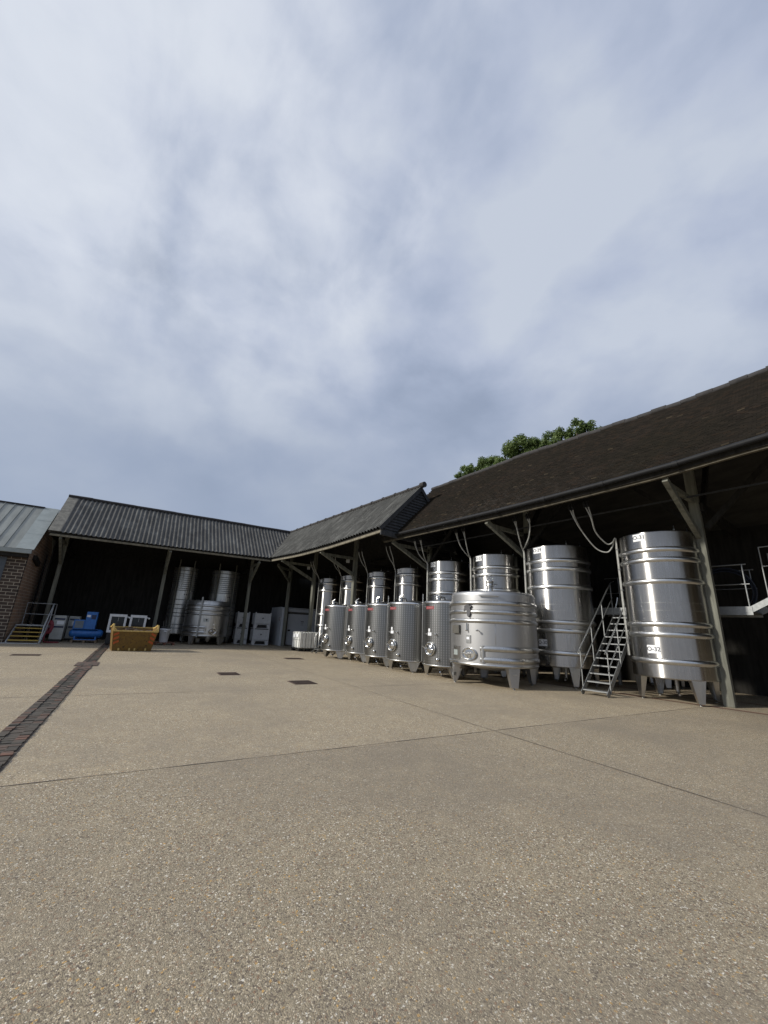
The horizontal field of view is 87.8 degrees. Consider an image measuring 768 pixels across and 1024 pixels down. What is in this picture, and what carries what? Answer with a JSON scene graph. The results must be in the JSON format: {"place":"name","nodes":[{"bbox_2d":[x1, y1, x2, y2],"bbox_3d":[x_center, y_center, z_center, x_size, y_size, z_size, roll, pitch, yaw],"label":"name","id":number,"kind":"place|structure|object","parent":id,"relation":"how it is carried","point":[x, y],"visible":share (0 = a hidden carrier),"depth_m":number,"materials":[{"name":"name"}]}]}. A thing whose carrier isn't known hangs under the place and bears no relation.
{"place":"outdoors","nodes":[
{"label":"outdoors","id":0,"kind":"place"},
{"bbox_2d":[0,500,59,641],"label":"brick building","id":1,"kind":"structure","parent":0,"point":[27,541],"depth_m":21.79,"materials":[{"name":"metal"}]},
{"bbox_2d":[0,638,767,1023],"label":"courtyard paving","id":2,"kind":"structure","parent":0,"point":[486,874],"depth_m":2.97,"materials":[{"name":"concrete"}]},
{"bbox_2d":[9,654,41,655],"bbox_3d":[-13.330,5.317,14.858,0.850,0.020,0.500,12,-19,-29],"label":"drain grate","id":3,"kind":"object","parent":2,"relation":"on","point":[25,655],"visible":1,"depth_m":14.76,"materials":[{"name":"metal"}]},
{"bbox_2d":[0,602,57,643],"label":"yellow steps","id":4,"kind":"structure","parent":2,"relation":"on","point":[46,625],"depth_m":21.00,"materials":[{"name":"metal"}]},
{"bbox_2d":[43,620,58,642],"bbox_3d":[-18.059,6.501,21.695,0.802,1.168,0.492,6,-17,-10],"label":"red hose","id":5,"kind":"object","parent":4,"relation":"hanging from","point":[51,624],"visible":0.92,"depth_m":21.76,"materials":[{"name":"red rubber"}]},
{"bbox_2d":[0,643,109,771],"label":"drain channel","id":6,"kind":"object","parent":2,"relation":"on","point":[27,723],"visible":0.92,"depth_m":6.31,"materials":[{"name":"brick"}]},
{"bbox_2d":[74,662,98,665],"bbox_3d":[-9.674,4.949,13.011,0.600,0.012,1.200,12,-19,-29],"label":"steel cover","id":7,"kind":"object","parent":6,"relation":"on","point":[88,663],"visible":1,"depth_m":13.02,"materials":[{"name":"metal"}]},
{"bbox_2d":[48,615,68,641],"bbox_3d":[-18.879,6.743,23.151,0.590,1.440,0.812,12,-19,-29],"label":"white cabinet","id":8,"kind":"object","parent":2,"relation":"on","point":[56,634],"visible":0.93,"depth_m":22.86,"materials":[{"name":"metal"}]},
{"bbox_2d":[64,616,81,640],"bbox_3d":[-19.206,7.176,24.644,0.540,1.420,0.812,12,-19,-29],"label":"white cabinet","id":9,"kind":"object","parent":2,"relation":"on","point":[70,626],"visible":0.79,"depth_m":24.29,"materials":[{"name":"metal"}]},
{"bbox_2d":[70,639,97,642],"bbox_3d":[-17.428,7.506,23.199,1.250,0.140,0.900,12,-19,-29],"label":"pallet","id":10,"kind":"object","parent":2,"relation":"on","point":[83,641],"visible":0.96,"depth_m":22.93,"materials":[{"name":"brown wood"}]},
{"bbox_2d":[69,612,102,639],"bbox_3d":[-17.389,6.683,23.445,1.640,1.580,0.632,12,-19,-29],"label":"compressor","id":11,"kind":"object","parent":10,"relation":"on","point":[86,628],"visible":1,"depth_m":23.21,"materials":[{"name":"blue paint"}]},
{"bbox_2d":[105,614,129,644],"bbox_3d":[-15.080,6.651,22.595,1.010,1.660,0.700,12,-19,-29],"label":"framed cabinet","id":12,"kind":"object","parent":2,"relation":"on","point":[119,619],"visible":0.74,"depth_m":22.38,"materials":[{"name":"white metal"}]},
{"bbox_2d":[109,617,124,629],"bbox_3d":[-15.133,6.327,22.636,0.640,0.900,0.520,12,-19,-29],"label":"window","id":13,"kind":"structure","parent":12,"relation":"in","point":[120,622],"depth_m":22.45,"materials":[{"name":"black glass"}]},
{"bbox_2d":[110,623,158,650],"bbox_3d":[-12.306,6.124,19.555,1.920,1.220,1.675,15,-20,-35],"label":"skip","id":14,"kind":"object","parent":2,"relation":"on","point":[124,638],"visible":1,"depth_m":19.02,"materials":[{"name":"paint"}]},
{"bbox_2d":[129,615,149,626],"bbox_3d":[-14.234,6.834,23.076,0.990,1.660,0.700,12,-19,-29],"label":"framed cabinet","id":15,"kind":"object","parent":2,"relation":"on","point":[137,620],"visible":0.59,"depth_m":22.93,"materials":[{"name":"white metal"}]},
{"bbox_2d":[131,618,144,626],"bbox_3d":[-14.287,6.510,23.116,0.620,0.900,0.520,12,-19,-29],"label":"window","id":16,"kind":"structure","parent":15,"relation":"in","point":[135,623],"depth_m":22.93,"materials":[{"name":"black glass"}]},
{"bbox_2d":[154,642,174,644],"bbox_3d":[-13.562,8.111,24.610,1.100,0.140,0.900,12,-19,-29],"label":"pallet","id":17,"kind":"object","parent":2,"relation":"on","point":[172,643],"visible":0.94,"depth_m":24.40,"materials":[{"name":"brown wood"}]},
{"bbox_2d":[159,628,170,641],"bbox_3d":[-13.624,7.653,24.749,0.630,0.810,0.665,12,-19,-29],"label":"white bin","id":18,"kind":"object","parent":17,"relation":"on","point":[164,635],"visible":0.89,"depth_m":24.55,"materials":[{"name":"plastic"}]},
{"bbox_2d":[164,559,198,641],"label":"barn tank","id":19,"kind":"object","parent":2,"relation":"on","point":[183,587],"visible":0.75,"depth_m":28.59,"materials":[{"name":"metal"}]},
{"bbox_2d":[181,597,230,644],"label":"squat tank","id":20,"kind":"object","parent":2,"relation":"on","point":[206,620],"visible":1,"depth_m":26.42,"materials":[{"name":"metal"}]},
{"bbox_2d":[204,564,239,643],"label":"barn tank","id":21,"kind":"object","parent":2,"relation":"on","point":[224,585],"visible":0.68,"depth_m":29.89,"materials":[{"name":"metal"}]},
{"bbox_2d":[217,672,239,674],"bbox_3d":[-4.805,4.993,12.332,0.600,0.020,0.620,12,-19,-29],"label":"drain grate","id":22,"kind":"object","parent":2,"relation":"on","point":[227,673],"visible":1,"depth_m":12.27,"materials":[{"name":"metal"}]},
{"bbox_2d":[232,628,247,643],"bbox_3d":[-10.898,9.322,30.111,0.900,1.170,1.020,12,-19,-29],"label":"pallet box","id":23,"kind":"object","parent":2,"relation":"on","point":[236,635],"visible":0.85,"depth_m":29.71,"materials":[{"name":"white plastic"}]},
{"bbox_2d":[234,611,249,627],"bbox_3d":[-10.843,8.210,30.438,0.900,1.170,1.020,12,-19,-29],"label":"pallet box","id":24,"kind":"object","parent":23,"relation":"on","point":[238,621],"visible":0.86,"depth_m":30.04,"materials":[{"name":"white plastic"}]},
{"bbox_2d":[27,482,471,655],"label":"corrugated shed","id":25,"kind":"structure","parent":2,"relation":"on","point":[107,558],"depth_m":27.27,"materials":[{"name":"black metal"}]},
{"bbox_2d":[249,628,269,644],"bbox_3d":[-9.381,9.353,29.963,1.200,1.170,1.020,12,-19,-29],"label":"pallet box","id":26,"kind":"object","parent":2,"relation":"on","point":[259,636],"visible":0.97,"depth_m":29.61,"materials":[{"name":"white plastic"}]},
{"bbox_2d":[251,612,271,628],"bbox_3d":[-9.326,8.241,30.290,1.200,1.170,1.020,12,-19,-29],"label":"pallet box","id":27,"kind":"object","parent":26,"relation":"on","point":[261,621],"visible":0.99,"depth_m":29.93,"materials":[{"name":"white plastic"}]},
{"bbox_2d":[8,681,520,697],"bbox_3d":[-10.120,2.773,5.639,37.200,0.001,0.028,12,-19,-29],"label":"paving joint","id":28,"kind":"object","parent":2,"relation":"on","point":[233,690],"visible":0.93,"depth_m":9.05,"materials":[{"name":"grey concrete"}]},
{"bbox_2d":[268,607,320,645],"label":"cold store","id":29,"kind":"structure","parent":2,"relation":"on","point":[297,621],"depth_m":31.32,"materials":[{"name":"grey metal"}]},
{"bbox_2d":[285,614,307,644],"bbox_3d":[-6.709,9.201,31.219,1.810,2.300,0.130,12,-19,-29],"label":"door","id":30,"kind":"structure","parent":29,"relation":"in","point":[296,622],"depth_m":31.18,"materials":[{"name":"metal"}]},
{"bbox_2d":[288,680,317,684],"bbox_3d":[-2.301,4.799,11.253,0.660,0.020,0.680,12,-19,-29],"label":"drain grate","id":31,"kind":"object","parent":2,"relation":"on","point":[296,682],"visible":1,"depth_m":11.17,"materials":[{"name":"metal"}]},
{"bbox_2d":[291,631,317,651],"bbox_3d":[-5.071,8.228,25.469,1.304,1.200,1.175,14,-20,-34],"label":"liquid tote","id":32,"kind":"object","parent":2,"relation":"on","point":[302,640],"visible":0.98,"depth_m":25.05,"materials":[{"name":"plastic"}]},
{"bbox_2d":[311,629,333,653],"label":"portable steps","id":33,"kind":"structure","parent":2,"relation":"on","point":[318,649],"depth_m":23.85,"materials":[{"name":"metal"}]},
{"bbox_2d":[316,577,340,650],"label":"storage tank","id":34,"kind":"object","parent":2,"relation":"on","point":[329,591],"visible":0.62,"depth_m":26.83,"materials":[{"name":"metal"}]},
{"bbox_2d":[310,558,319,631],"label":"coolant hoses","id":35,"kind":"object","parent":34,"relation":"attached to","point":[318,589],"visible":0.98,"depth_m":26.84,"materials":[{"name":"black plastic"}]},
{"bbox_2d":[320,599,347,658],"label":"ribbed tank","id":36,"kind":"object","parent":2,"relation":"on","point":[335,617],"visible":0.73,"depth_m":20.45,"materials":[{"name":"metal"}]},
{"bbox_2d":[0,707,696,786],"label":"paving joint","id":37,"kind":"object","parent":2,"relation":"on","point":[299,752],"visible":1,"depth_m":4.95,"materials":[{"name":"grey concrete"}]},
{"bbox_2d":[340,573,364,654],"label":"storage tank","id":38,"kind":"object","parent":2,"relation":"on","point":[346,589],"visible":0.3,"depth_m":24.85,"materials":[{"name":"metal"}]},
{"bbox_2d":[332,557,341,603],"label":"coolant hoses","id":39,"kind":"object","parent":38,"relation":"attached to","point":[341,579],"visible":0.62,"depth_m":25.04,"materials":[{"name":"black plastic"}]},
{"bbox_2d":[343,598,379,662],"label":"ribbed tank","id":40,"kind":"object","parent":2,"relation":"on","point":[354,636],"visible":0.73,"depth_m":19.15,"materials":[{"name":"metal"}]},
{"bbox_2d":[367,568,392,602],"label":"storage tank","id":41,"kind":"object","parent":2,"relation":"on","point":[380,584],"visible":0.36,"depth_m":22.66,"materials":[{"name":"metal"}]},
{"bbox_2d":[358,548,368,597],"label":"coolant hoses","id":42,"kind":"object","parent":41,"relation":"attached to","point":[364,566],"visible":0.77,"depth_m":22.66,"materials":[{"name":"black plastic"}]},
{"bbox_2d":[363,596,400,667],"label":"ribbed tank","id":43,"kind":"object","parent":2,"relation":"on","point":[375,632],"visible":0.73,"depth_m":17.48,"materials":[{"name":"metal"}]},
{"bbox_2d":[386,594,424,672],"bbox_3d":[0.989,4.951,16.460,2.016,2.976,1.850,12,-19,-28],"label":"ribbed tank","id":44,"kind":"object","parent":2,"relation":"on","point":[404,630],"visible":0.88,"depth_m":15.76,"materials":[{"name":"metal"}]},
{"bbox_2d":[395,564,422,601],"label":"storage tank","id":45,"kind":"object","parent":2,"relation":"on","point":[409,584],"visible":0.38,"depth_m":20.78,"materials":[{"name":"metal"}]},
{"bbox_2d":[385,545,395,601],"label":"coolant hoses","id":46,"kind":"object","parent":45,"relation":"attached to","point":[394,568],"visible":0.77,"depth_m":21.02,"materials":[{"name":"black plastic"}]},
{"bbox_2d":[421,592,471,677],"bbox_3d":[2.301,4.545,14.859,2.016,2.976,1.850,12,-19,-29],"label":"ribbed tank","id":47,"kind":"object","parent":2,"relation":"on","point":[436,637],"visible":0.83,"depth_m":14.25,"materials":[{"name":"metal"}]},
{"bbox_2d":[428,557,469,668],"bbox_3d":[3.038,4.715,18.816,2.004,4.950,2.004,12,-19,-29],"label":"storage tank","id":48,"kind":"object","parent":2,"relation":"on","point":[447,579],"visible":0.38,"depth_m":18.47,"materials":[{"name":"metal"}]},
{"bbox_2d":[412,536,428,600],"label":"coolant hoses","id":49,"kind":"object","parent":48,"relation":"attached to","point":[414,541],"visible":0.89,"depth_m":19.05,"materials":[{"name":"black plastic"}]},
{"bbox_2d":[454,456,503,478],"bbox_3d":[7.426,3.216,32.804,2.486,16.150,6.076,12,-19,-29],"label":"oak tree","id":50,"kind":"object","parent":2,"relation":"on","point":[471,468],"visible":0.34,"depth_m":33.94,"materials":[{"name":"green plant"}]},
{"bbox_2d":[449,575,539,689],"bbox_3d":[3.636,3.969,13.546,3.055,3.467,2.885,12,-19,-29],"label":"squat tank","id":51,"kind":"object","parent":2,"relation":"on","point":[491,630],"visible":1,"depth_m":12.46,"materials":[{"name":"metal"}]},
{"bbox_2d":[471,550,525,677],"bbox_3d":[4.758,4.188,16.736,2.124,4.950,2.124,12,-19,-29],"label":"storage tank","id":52,"kind":"object","parent":2,"relation":"on","point":[505,570],"visible":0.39,"depth_m":16.34,"materials":[{"name":"metal"}]},
{"bbox_2d":[454,527,471,590],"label":"coolant hoses","id":53,"kind":"object","parent":52,"relation":"attached to","point":[462,530],"visible":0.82,"depth_m":17.08,"materials":[{"name":"black plastic"}]},
{"bbox_2d":[246,652,766,816],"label":"paving joint","id":54,"kind":"object","parent":2,"relation":"on","point":[576,756],"visible":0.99,"depth_m":5.13,"materials":[{"name":"grey concrete"}]},
{"bbox_2d":[478,426,569,469],"bbox_3d":[10.791,2.166,29.522,4.064,16.627,8.130,12,-19,-29],"label":"oak tree","id":55,"kind":"object","parent":2,"relation":"on","point":[518,445],"visible":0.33,"depth_m":30.23,"materials":[{"name":"green plant"}]},
{"bbox_2d":[525,543,599,688],"bbox_3d":[6.479,3.661,14.656,2.284,4.950,2.284,12,-19,-29],"label":"storage tank","id":56,"kind":"object","parent":2,"relation":"on","point":[559,588],"visible":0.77,"depth_m":13.84,"materials":[{"name":"metal"}]},
{"bbox_2d":[512,513,530,593],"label":"coolant hoses","id":57,"kind":"object","parent":56,"relation":"attached to","point":[527,517],"visible":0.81,"depth_m":14.98,"materials":[{"name":"black plastic"}]},
{"bbox_2d":[382,366,767,707],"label":"tiled shed","id":58,"kind":"structure","parent":2,"relation":"on","point":[696,465],"depth_m":14.40,"materials":[{"name":"tile"}]},
{"bbox_2d":[553,417,601,443],"bbox_3d":[12.987,1.610,26.467,2.207,16.179,4.281,10,-18,-22],"label":"oak tree","id":59,"kind":"object","parent":2,"relation":"on","point":[584,427],"visible":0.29,"depth_m":27.23,"materials":[{"name":"green plant"}]},
{"bbox_2d":[435,667,767,714],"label":"brick edging","id":60,"kind":"object","parent":2,"relation":"on","point":[641,696],"visible":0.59,"depth_m":11.36,"materials":[{"name":"brick"}]},
{"bbox_2d":[621,576,684,688],"bbox_3d":[10.300,4.043,15.407,1.640,5.000,1.640,12,-19,-29],"label":"back tank","id":61,"kind":"object","parent":2,"relation":"on","point":[668,683],"visible":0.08,"depth_m":14.49,"materials":[{"name":"metal"}]},
{"bbox_2d":[562,679,767,705],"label":"brick edging","id":62,"kind":"object","parent":2,"relation":"on","point":[672,693],"visible":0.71,"depth_m":12.85,"materials":[{"name":"brick"}]},
{"bbox_2d":[618,526,721,706],"bbox_3d":[8.574,3.019,12.123,2.184,4.950,2.184,12,-19,-29],"label":"storage tank","id":63,"kind":"object","parent":2,"relation":"on","point":[670,626],"visible":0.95,"depth_m":11.43,"materials":[{"name":"metal"}]},
{"bbox_2d":[568,501,629,654],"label":"coolant hoses","id":64,"kind":"object","parent":63,"relation":"attached to","point":[571,506],"visible":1,"depth_m":12.95,"materials":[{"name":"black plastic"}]},
{"bbox_2d":[594,546,767,691],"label":"catwalk","id":65,"kind":"object","parent":2,"relation":"on","point":[755,610],"visible":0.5,"depth_m":12.13,"materials":[{"name":"metal"}]},
{"bbox_2d":[712,567,757,605],"bbox_3d":[10.813,2.495,12.586,0.222,1.472,1.480,6,-15,-39],"label":"hose coil","id":66,"kind":"object","parent":65,"relation":"on","point":[753,601],"visible":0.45,"depth_m":12.21,"materials":[{"name":"black rubber"}]},
{"bbox_2d":[0,0,767,530],"label":"sky","id":67,"kind":"structure","parent":0,"point":[288,265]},
{"bbox_2d":[577,581,629,697],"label":"metal staircase","id":68,"kind":"structure","parent":0,"point":[594,665],"depth_m":12.30,"materials":[{"name":"metal"}]},
{"bbox_2d":[614,581,625,607],"bbox_3d":[8.620,3.066,14.502,0.400,1.114,1.059,15,-20,-36],"label":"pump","id":69,"kind":"object","parent":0,"point":[618,602],"visible":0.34,"depth_m":14.39,"materials":[{"name":"grey metal"}]}
]}

